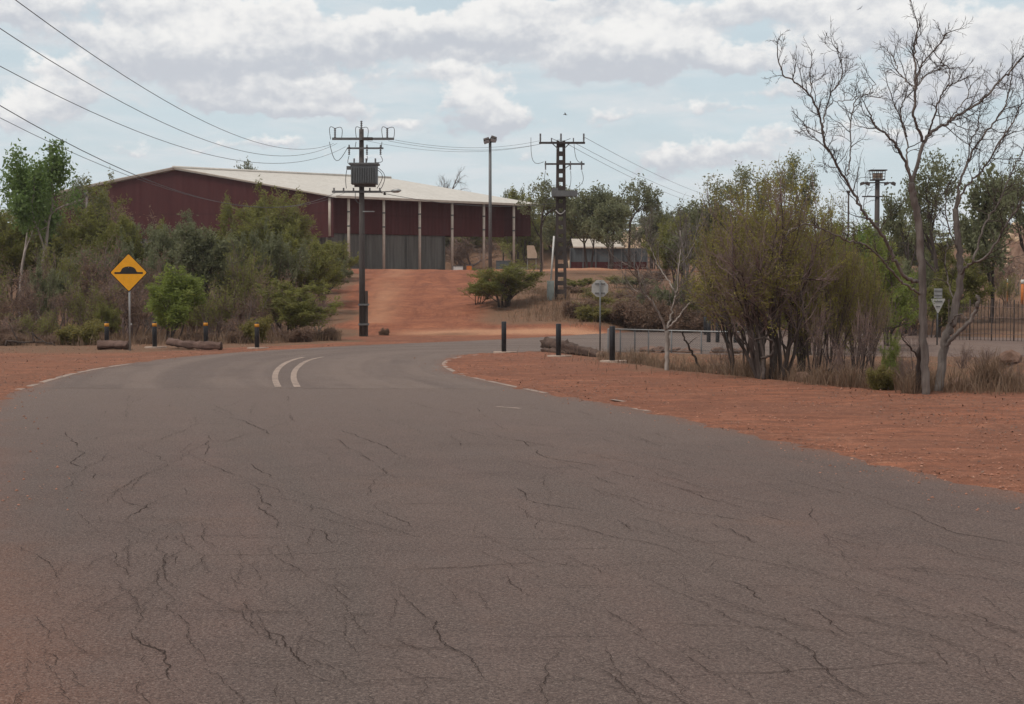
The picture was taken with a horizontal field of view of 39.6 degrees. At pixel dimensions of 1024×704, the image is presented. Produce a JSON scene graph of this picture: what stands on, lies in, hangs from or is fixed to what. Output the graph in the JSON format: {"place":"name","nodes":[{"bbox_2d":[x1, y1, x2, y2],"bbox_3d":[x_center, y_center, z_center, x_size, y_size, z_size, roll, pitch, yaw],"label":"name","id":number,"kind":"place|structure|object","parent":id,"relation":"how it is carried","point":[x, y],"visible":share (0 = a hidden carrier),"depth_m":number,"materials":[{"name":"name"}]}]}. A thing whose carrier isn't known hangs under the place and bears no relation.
{"place":"outdoors","nodes":[
{"label":"outdoors","id":0,"kind":"place"},
{"bbox_2d":[0,330,1023,703],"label":"road","id":1,"kind":"structure","parent":0,"point":[412,502],"depth_m":11.18,"materials":[{"name":"asphalt"}]},
{"bbox_2d":[17,357,649,410],"bbox_3d":[-5.161,0.586,34.753,12.004,0.001,22.969,0,2,-9],"label":"road marking","id":2,"kind":"object","parent":1,"relation":"on","point":[294,381],"visible":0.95,"depth_m":34.53,"materials":[{"name":"paint"}]},
{"bbox_2d":[0,392,1023,703],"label":"road crack","id":3,"kind":"object","parent":1,"relation":"on","point":[520,588],"visible":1,"depth_m":8.93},
{"bbox_2d":[0,237,1023,492],"bbox_3d":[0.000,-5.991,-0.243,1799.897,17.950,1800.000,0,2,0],"label":"ground","id":4,"kind":"structure","parent":0,"point":[420,305],"depth_m":34.74,"materials":[{"name":"soil"}]},
{"bbox_2d":[0,246,54,327],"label":"dry shrub","id":5,"kind":"object","parent":4,"relation":"on","point":[26,278],"visible":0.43,"depth_m":69.77,"materials":[{"name":"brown plant"}]},
{"bbox_2d":[0,272,58,335],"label":"dry shrub","id":6,"kind":"object","parent":4,"relation":"on","point":[4,306],"visible":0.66,"depth_m":61.98,"materials":[{"name":"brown plant"}]},
{"bbox_2d":[1,306,62,340],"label":"dry shrub","id":7,"kind":"object","parent":4,"relation":"on","point":[43,328],"visible":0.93,"depth_m":58.75,"materials":[{"name":"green plant"}]},
{"bbox_2d":[0,205,67,289],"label":"olive shrub","id":8,"kind":"object","parent":4,"relation":"on","point":[9,252],"visible":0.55,"depth_m":83.00,"materials":[{"name":"green plant"}]},
{"bbox_2d":[7,152,65,316],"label":"green tree","id":9,"kind":"object","parent":4,"relation":"on","point":[54,217],"visible":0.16,"depth_m":78.82,"materials":[{"name":"green plant"}]},
{"bbox_2d":[0,137,87,321],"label":"green tree","id":10,"kind":"object","parent":4,"relation":"on","point":[24,207],"visible":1,"depth_m":74.33,"materials":[{"name":"green plant"}]},
{"bbox_2d":[11,270,87,334],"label":"dry shrub","id":11,"kind":"object","parent":4,"relation":"on","point":[59,299],"visible":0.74,"depth_m":62.62,"materials":[{"name":"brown plant"}]},
{"bbox_2d":[26,255,80,334],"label":"olive shrub","id":12,"kind":"object","parent":4,"relation":"on","point":[55,281],"visible":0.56,"depth_m":67.47,"materials":[{"name":"green plant"}]},
{"bbox_2d":[30,205,90,303],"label":"olive shrub","id":13,"kind":"object","parent":4,"relation":"on","point":[50,249],"visible":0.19,"depth_m":82.52,"materials":[{"name":"green plant"}]},
{"bbox_2d":[24,232,116,328],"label":"dry shrub","id":14,"kind":"object","parent":4,"relation":"on","point":[69,269],"visible":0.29,"depth_m":70.79,"materials":[{"name":"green plant"}]},
{"bbox_2d":[53,316,104,344],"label":"shrub","id":15,"kind":"object","parent":4,"relation":"on","point":[87,331],"visible":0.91,"depth_m":56.19,"materials":[{"name":"green plant"}]},
{"bbox_2d":[57,171,111,223],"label":"green tree","id":16,"kind":"object","parent":4,"relation":"on","point":[78,182],"visible":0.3,"depth_m":89.31,"materials":[{"name":"green plant"}]},
{"bbox_2d":[57,245,116,326],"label":"green tree","id":17,"kind":"object","parent":4,"relation":"on","point":[78,261],"visible":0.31,"depth_m":73.79,"materials":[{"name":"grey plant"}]},
{"bbox_2d":[60,273,125,328],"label":"dry shrub","id":18,"kind":"object","parent":4,"relation":"on","point":[80,306],"visible":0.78,"depth_m":61.70,"materials":[{"name":"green plant"}]},
{"bbox_2d":[56,215,135,296],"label":"olive shrub","id":19,"kind":"object","parent":4,"relation":"on","point":[72,233],"visible":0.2,"depth_m":77.19,"materials":[{"name":"green plant"}]},
{"bbox_2d":[49,169,150,296],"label":"olive shrub","id":20,"kind":"object","parent":4,"relation":"on","point":[87,226],"visible":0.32,"depth_m":82.78,"materials":[{"name":"green plant"}]},
{"bbox_2d":[74,167,139,228],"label":"olive shrub","id":21,"kind":"object","parent":4,"relation":"on","point":[108,198],"visible":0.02,"depth_m":92.30,"materials":[{"name":"green plant"}]},
{"bbox_2d":[92,300,123,339],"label":"green shrub","id":22,"kind":"object","parent":4,"relation":"on","point":[106,315],"visible":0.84,"depth_m":59.84,"materials":[{"name":"green plant"}]},
{"bbox_2d":[72,230,158,334],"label":"dry shrub","id":23,"kind":"object","parent":4,"relation":"on","point":[87,268],"visible":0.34,"depth_m":69.91,"materials":[{"name":"green plant"}]},
{"bbox_2d":[90,275,153,338],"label":"dry shrub","id":24,"kind":"object","parent":4,"relation":"on","point":[135,308],"visible":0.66,"depth_m":62.79,"materials":[{"name":"green plant"}]},
{"bbox_2d":[110,253,146,350],"bbox_3d":[-13.611,-1.675,50.608,1.355,3.652,0.101,0,2,4],"label":"speed hump sign","id":25,"kind":"object","parent":4,"relation":"on","point":[128,272],"visible":0.98,"depth_m":50.52,"materials":[{"name":"metal"}]},
{"bbox_2d":[106,225,157,325],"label":"olive shrub","id":26,"kind":"object","parent":4,"relation":"on","point":[130,249],"visible":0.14,"depth_m":74.56,"materials":[{"name":"green plant"}]},
{"bbox_2d":[106,210,177,309],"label":"olive shrub","id":27,"kind":"object","parent":4,"relation":"on","point":[129,228],"visible":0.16,"depth_m":77.86,"materials":[{"name":"green plant"}]},
{"bbox_2d":[120,243,191,333],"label":"dry shrub","id":28,"kind":"object","parent":4,"relation":"on","point":[157,273],"visible":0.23,"depth_m":69.51,"materials":[{"name":"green plant"}]},
{"bbox_2d":[132,217,181,269],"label":"sparse tree","id":29,"kind":"object","parent":4,"relation":"on","point":[165,239],"visible":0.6,"depth_m":78.67,"materials":[{"name":"green plant"}]},
{"bbox_2d":[136,235,186,327],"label":"olive shrub","id":30,"kind":"object","parent":4,"relation":"on","point":[150,263],"visible":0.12,"depth_m":72.44,"materials":[{"name":"green plant"}]},
{"bbox_2d":[142,260,212,339],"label":"bright bush","id":31,"kind":"object","parent":4,"relation":"on","point":[172,301],"visible":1,"depth_m":58.87,"materials":[{"name":"green plant"}]},
{"bbox_2d":[165,338,222,349],"bbox_3d":[-11.654,-0.298,51.801,2.734,0.402,0.564,1,3,31],"label":"log","id":32,"kind":"object","parent":4,"relation":"on","point":[208,345],"visible":1,"depth_m":51.40,"materials":[{"name":"brown wood"}]},
{"bbox_2d":[169,209,240,330],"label":"round tree","id":33,"kind":"object","parent":4,"relation":"on","point":[202,253],"visible":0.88,"depth_m":69.31,"materials":[{"name":"green plant"}]},
{"bbox_2d":[188,277,242,338],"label":"dry shrub","id":34,"kind":"object","parent":4,"relation":"on","point":[213,313],"visible":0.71,"depth_m":62.50,"materials":[{"name":"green plant"}]},
{"bbox_2d":[208,191,277,268],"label":"olive shrub","id":35,"kind":"object","parent":4,"relation":"on","point":[225,215],"visible":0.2,"depth_m":86.86,"materials":[{"name":"green plant"}]},
{"bbox_2d":[220,239,275,332],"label":"dry shrub","id":36,"kind":"object","parent":4,"relation":"on","point":[247,285],"visible":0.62,"depth_m":70.13,"materials":[{"name":"green plant"}]},
{"bbox_2d":[214,279,281,330],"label":"dry shrub","id":37,"kind":"object","parent":4,"relation":"on","point":[251,305],"visible":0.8,"depth_m":62.09,"materials":[{"name":"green plant"}]},
{"bbox_2d":[236,314,273,342],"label":"shrub","id":38,"kind":"object","parent":4,"relation":"on","point":[264,327],"visible":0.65,"depth_m":58.22,"materials":[{"name":"green plant"}]},
{"bbox_2d":[225,214,310,317],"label":"olive shrub","id":39,"kind":"object","parent":4,"relation":"on","point":[275,250],"visible":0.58,"depth_m":77.08,"materials":[{"name":"green plant"}]},
{"bbox_2d":[232,175,315,287],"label":"olive shrub","id":40,"kind":"object","parent":4,"relation":"on","point":[281,227],"visible":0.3,"depth_m":83.48,"materials":[{"name":"green plant"}]},
{"bbox_2d":[232,185,317,290],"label":"green shrub","id":41,"kind":"object","parent":4,"relation":"on","point":[292,215],"visible":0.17,"depth_m":91.66,"materials":[{"name":"green plant"}]},
{"bbox_2d":[274,323,317,342],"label":"shrub","id":42,"kind":"object","parent":4,"relation":"on","point":[305,334],"visible":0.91,"depth_m":59.26,"materials":[{"name":"brown plant"}]},
{"bbox_2d":[250,277,344,332],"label":"olive shrub","id":43,"kind":"object","parent":4,"relation":"on","point":[296,312],"visible":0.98,"depth_m":61.78,"materials":[{"name":"green plant"}]},
{"bbox_2d":[53,166,542,269],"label":"shed","id":44,"kind":"structure","parent":4,"relation":"on","point":[401,232],"depth_m":143.83,"materials":[{"name":"metal"}]},
{"bbox_2d":[275,229,338,296],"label":"olive shrub","id":45,"kind":"object","parent":4,"relation":"on","point":[318,271],"visible":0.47,"depth_m":80.12,"materials":[{"name":"green plant"}]},
{"bbox_2d":[295,237,345,305],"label":"olive shrub","id":46,"kind":"object","parent":4,"relation":"on","point":[325,247],"visible":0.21,"depth_m":85.81,"materials":[{"name":"green plant"}]},
{"bbox_2d":[320,238,358,269],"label":"olive shrub","id":47,"kind":"object","parent":4,"relation":"on","point":[343,254],"visible":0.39,"depth_m":102.88,"materials":[{"name":"green plant"}]},
{"bbox_2d":[329,121,400,336],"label":"transformer pole","id":48,"kind":"object","parent":4,"relation":"on","point":[363,174],"visible":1,"depth_m":67.50,"materials":[{"name":"metal"}]},
{"bbox_2d":[445,237,506,269],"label":"dry shrub","id":49,"kind":"object","parent":4,"relation":"on","point":[461,252],"visible":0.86,"depth_m":186.74,"materials":[{"name":"green plant"}]},
{"bbox_2d":[483,136,496,268],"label":"floodlight pole","id":50,"kind":"object","parent":4,"relation":"on","point":[491,140],"visible":0.89,"depth_m":127.44,"materials":[{"name":"metal"}]},
{"bbox_2d":[462,259,549,307],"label":"green shrub","id":51,"kind":"object","parent":4,"relation":"on","point":[511,279],"visible":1,"depth_m":82.36,"materials":[{"name":"green plant"}]},
{"bbox_2d":[0,343,1022,478],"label":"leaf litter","id":52,"kind":"object","parent":4,"relation":"on","point":[725,397],"visible":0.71,"depth_m":27.98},
{"bbox_2d":[0,280,1023,394],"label":"dry grass","id":53,"kind":"structure","parent":4,"relation":"on","point":[987,381],"depth_m":35.40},
{"bbox_2d":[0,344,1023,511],"bbox_3d":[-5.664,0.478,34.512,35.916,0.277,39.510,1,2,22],"label":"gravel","id":54,"kind":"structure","parent":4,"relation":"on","point":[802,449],"depth_m":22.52,"materials":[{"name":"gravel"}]},
{"bbox_2d":[493,183,554,266],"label":"olive shrub","id":55,"kind":"object","parent":4,"relation":"on","point":[522,243],"visible":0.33,"depth_m":169.65,"materials":[{"name":"green plant"}]},
{"bbox_2d":[514,173,579,272],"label":"sparse tree","id":56,"kind":"object","parent":4,"relation":"on","point":[541,199],"visible":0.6,"depth_m":110.68,"materials":[{"name":"green plant"}]},
{"bbox_2d":[531,133,584,299],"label":"lattice pole","id":57,"kind":"object","parent":4,"relation":"on","point":[560,192],"visible":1,"depth_m":83.56,"materials":[{"name":"metal"}]},
{"bbox_2d":[534,185,598,267],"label":"sparse tree","id":58,"kind":"object","parent":4,"relation":"on","point":[547,237],"visible":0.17,"depth_m":150.25,"materials":[{"name":"green plant"}]},
{"bbox_2d":[539,337,603,357],"bbox_3d":[2.009,-0.139,48.029,0.572,0.642,4.721,-1,2,-20],"label":"log","id":59,"kind":"object","parent":4,"relation":"on","point":[566,345],"visible":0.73,"depth_m":47.79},
{"bbox_2d":[545,180,628,267],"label":"sparse tree","id":60,"kind":"object","parent":4,"relation":"on","point":[589,201],"visible":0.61,"depth_m":126.96,"materials":[{"name":"green plant"}]},
{"bbox_2d":[573,300,615,321],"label":"shrub","id":61,"kind":"object","parent":4,"relation":"on","point":[584,312],"visible":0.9,"depth_m":76.21,"materials":[{"name":"green plant"}]},
{"bbox_2d":[592,280,607,350],"bbox_3d":[3.031,-1.129,48.966,0.576,2.694,0.074,0,2,-6],"label":"stop sign","id":62,"kind":"object","parent":4,"relation":"on","point":[599,288],"visible":0.87,"depth_m":48.94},
{"bbox_2d":[577,197,634,268],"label":"sparse tree","id":63,"kind":"object","parent":4,"relation":"on","point":[613,216],"visible":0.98,"depth_m":122.79,"materials":[{"name":"green plant"}]},
{"bbox_2d":[570,239,647,268],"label":"long shed","id":64,"kind":"structure","parent":4,"relation":"on","point":[577,258],"depth_m":135.65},
{"bbox_2d":[585,291,648,326],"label":"shrub","id":65,"kind":"object","parent":4,"relation":"on","point":[616,316],"visible":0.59,"depth_m":76.38,"materials":[{"name":"brown plant"}]},
{"bbox_2d":[614,173,666,268],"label":"sparse tree","id":66,"kind":"object","parent":4,"relation":"on","point":[650,199],"visible":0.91,"depth_m":130.45,"materials":[{"name":"green plant"}]},
{"bbox_2d":[619,291,674,331],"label":"shrub","id":67,"kind":"object","parent":4,"relation":"on","point":[645,318],"visible":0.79,"depth_m":75.31,"materials":[{"name":"brown plant"}]},
{"bbox_2d":[631,204,671,268],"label":"sparse tree","id":68,"kind":"object","parent":4,"relation":"on","point":[655,221],"visible":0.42,"depth_m":139.11,"materials":[{"name":"green plant"}]},
{"bbox_2d":[591,193,726,369],"bbox_3d":[4.066,-1.811,37.797,3.804,4.920,2.856,1,2,20],"label":"bare tree","id":69,"kind":"object","parent":4,"relation":"on","point":[667,344],"visible":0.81,"depth_m":37.98,"materials":[{"name":"grey plant"}]},
{"bbox_2d":[636,274,700,309],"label":"olive shrub","id":70,"kind":"object","parent":4,"relation":"on","point":[665,294],"visible":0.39,"depth_m":78.71,"materials":[{"name":"green plant"}]},
{"bbox_2d":[640,213,698,283],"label":"olive shrub","id":71,"kind":"object","parent":4,"relation":"on","point":[662,255],"visible":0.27,"depth_m":95.58,"materials":[{"name":"green plant"}]},
{"bbox_2d":[607,328,754,357],"bbox_3d":[5.586,-0.075,47.752,5.205,1.487,1.496,0,2,-9],"label":"culvert rail","id":72,"kind":"object","parent":4,"relation":"on","point":[648,344],"visible":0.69,"depth_m":47.98,"materials":[{"name":"metal"}]},
{"bbox_2d":[661,298,711,332],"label":"shrub","id":73,"kind":"object","parent":4,"relation":"on","point":[687,321],"visible":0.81,"depth_m":73.85,"materials":[{"name":"brown plant"}]},
{"bbox_2d":[667,193,713,281],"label":"tree","id":74,"kind":"object","parent":4,"relation":"on","point":[685,266],"visible":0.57,"depth_m":79.92,"materials":[{"name":"green plant"}]},
{"bbox_2d":[661,187,744,298],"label":"sparse tree","id":75,"kind":"object","parent":4,"relation":"on","point":[693,219],"visible":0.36,"depth_m":83.37,"materials":[{"name":"green plant"}]},
{"bbox_2d":[695,160,778,231],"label":"green tree","id":76,"kind":"object","parent":4,"relation":"on","point":[745,171],"visible":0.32,"depth_m":87.15,"materials":[{"name":"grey plant"}]},
{"bbox_2d":[680,164,808,368],"bbox_3d":[6.065,-1.974,36.265,3.077,5.866,2.797,2,3,36],"label":"tall shrub","id":77,"kind":"object","parent":4,"relation":"on","point":[704,242],"visible":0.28,"depth_m":36.23,"materials":[{"name":"green plant"}]},
{"bbox_2d":[679,151,850,379],"bbox_3d":[6.186,-2.030,34.508,4.060,5.807,3.834,-1,2,-16],"label":"tall shrub","id":78,"kind":"object","parent":4,"relation":"on","point":[793,272],"visible":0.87,"depth_m":34.03,"materials":[{"name":"green plant"}]},
{"bbox_2d":[700,169,845,379],"bbox_3d":[6.001,-1.737,33.377,3.682,5.077,3.095,0,2,0],"label":"shrub","id":79,"kind":"object","parent":4,"relation":"on","point":[760,367],"visible":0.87,"depth_m":33.41,"materials":[{"name":"green plant"}]},
{"bbox_2d":[685,146,869,371],"bbox_3d":[7.520,-2.123,39.142,4.718,7.263,4.288,2,3,44],"label":"tall shrub","id":80,"kind":"object","parent":4,"relation":"on","point":[802,214],"visible":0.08,"depth_m":38.90,"materials":[{"name":"green plant"}]},
{"bbox_2d":[769,148,821,227],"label":"green tree","id":81,"kind":"object","parent":4,"relation":"on","point":[789,177],"visible":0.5,"depth_m":90.98,"materials":[{"name":"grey plant"}]},
{"bbox_2d":[800,293,836,374],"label":"bare shrub","id":82,"kind":"object","parent":4,"relation":"on","point":[816,360],"visible":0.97,"depth_m":32.51,"materials":[{"name":"brown plant"}]},
{"bbox_2d":[776,173,878,373],"bbox_3d":[7.669,-1.463,36.151,2.483,6.197,2.732,-2,3,-43],"label":"tall shrub","id":83,"kind":"object","parent":4,"relation":"on","point":[849,293],"visible":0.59,"depth_m":35.63,"materials":[{"name":"green plant"}]},
{"bbox_2d":[827,328,855,379],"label":"bare shrub","id":84,"kind":"object","parent":4,"relation":"on","point":[839,354],"visible":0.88,"depth_m":31.34,"materials":[{"name":"brown plant"}]},
{"bbox_2d":[832,229,893,375],"bbox_3d":[9.147,-1.081,37.614,1.820,4.381,2.002,0,2,1],"label":"tall shrub","id":85,"kind":"object","parent":4,"relation":"on","point":[875,292],"visible":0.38,"depth_m":37.18,"materials":[{"name":"green plant"}]},
{"bbox_2d":[850,298,876,379],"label":"bare shrub","id":86,"kind":"object","parent":4,"relation":"on","point":[856,350],"visible":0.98,"depth_m":30.93,"materials":[{"name":"brown plant"}]},
{"bbox_2d":[831,206,918,350],"bbox_3d":[12.315,-2.400,50.104,4.018,5.349,2.620,0,2,-1],"label":"green shrub","id":87,"kind":"object","parent":4,"relation":"on","point":[893,283],"visible":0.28,"depth_m":49.47,"materials":[{"name":"green plant"}]},
{"bbox_2d":[860,169,895,260],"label":"floodlight tower","id":88,"kind":"structure","parent":4,"relation":"on","point":[876,176],"depth_m":149.21,"materials":[{"name":"metal"}]},
{"bbox_2d":[858,291,899,370],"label":"bare shrub","id":89,"kind":"object","parent":4,"relation":"on","point":[871,359],"visible":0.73,"depth_m":31.97,"materials":[{"name":"brown plant"}]},
{"bbox_2d":[865,362,896,389],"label":"shrub","id":90,"kind":"object","parent":4,"relation":"on","point":[878,380],"visible":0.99,"depth_m":29.53,"materials":[{"name":"green plant"}]},
{"bbox_2d":[878,327,902,377],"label":"green shrub","id":91,"kind":"object","parent":4,"relation":"on","point":[891,355],"visible":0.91,"depth_m":30.49,"materials":[{"name":"green plant"}]},
{"bbox_2d":[764,0,1023,394],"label":"bare tree","id":92,"kind":"object","parent":4,"relation":"on","point":[922,340],"visible":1,"depth_m":27.89,"materials":[{"name":"grey plant"}]},
{"bbox_2d":[867,241,937,345],"bbox_3d":[14.690,-2.175,55.118,2.217,4.470,3.400,-1,2,-12],"label":"green shrub","id":93,"kind":"object","parent":4,"relation":"on","point":[902,301],"visible":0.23,"depth_m":54.55,"materials":[{"name":"green plant"}]},
{"bbox_2d":[877,176,936,333],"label":"sparse tree","id":94,"kind":"object","parent":4,"relation":"on","point":[896,226],"visible":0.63,"depth_m":72.14,"materials":[{"name":"green plant"}]},
{"bbox_2d":[897,244,934,334],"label":"olive shrub","id":95,"kind":"object","parent":4,"relation":"on","point":[929,273],"visible":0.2,"depth_m":69.57,"materials":[{"name":"green plant"}]},
{"bbox_2d":[883,221,955,273],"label":"olive shrub","id":96,"kind":"object","parent":4,"relation":"on","point":[901,253],"visible":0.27,"depth_m":188.89,"materials":[{"name":"green plant"}]},
{"bbox_2d":[891,135,966,337],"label":"green tree","id":97,"kind":"object","parent":4,"relation":"on","point":[940,179],"visible":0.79,"depth_m":66.14,"materials":[{"name":"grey plant"}]},
{"bbox_2d":[911,263,971,337],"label":"olive shrub","id":98,"kind":"object","parent":4,"relation":"on","point":[942,313],"visible":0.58,"depth_m":65.58,"materials":[{"name":"green plant"}]},
{"bbox_2d":[916,246,999,310],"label":"olive shrub","id":99,"kind":"object","parent":4,"relation":"on","point":[974,281],"visible":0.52,"depth_m":73.29,"materials":[{"name":"green plant"}]},
{"bbox_2d":[910,39,1023,390],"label":"bare tree","id":100,"kind":"object","parent":4,"relation":"on","point":[946,340],"visible":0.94,"depth_m":29.22,"materials":[{"name":"grey plant"}]},
{"bbox_2d":[948,299,1023,340],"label":"picket fence","id":101,"kind":"object","parent":4,"relation":"on","point":[984,318],"visible":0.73,"depth_m":61.58,"materials":[{"name":"metal"}]},
{"bbox_2d":[952,161,1023,322],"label":"sparse tree","id":102,"kind":"object","parent":4,"relation":"on","point":[969,236],"visible":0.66,"depth_m":73.18,"materials":[{"name":"green plant"}]},
{"bbox_2d":[978,222,1023,288],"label":"rubble heap","id":103,"kind":"object","parent":4,"relation":"on","point":[1015,252],"visible":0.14,"depth_m":167.28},
{"bbox_2d":[990,268,1020,305],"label":"dry shrub","id":104,"kind":"object","parent":4,"relation":"on","point":[1002,294],"visible":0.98,"depth_m":85.70,"materials":[{"name":"green plant"}]},
{"bbox_2d":[996,155,1023,251],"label":"green tree","id":105,"kind":"object","parent":4,"relation":"on","point":[1019,215],"visible":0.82,"depth_m":69.19,"materials":[{"name":"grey plant"}]},
{"bbox_2d":[0,0,1023,242],"label":"sky","id":106,"kind":"structure","parent":0,"point":[678,90],"materials":[{"name":"white"}]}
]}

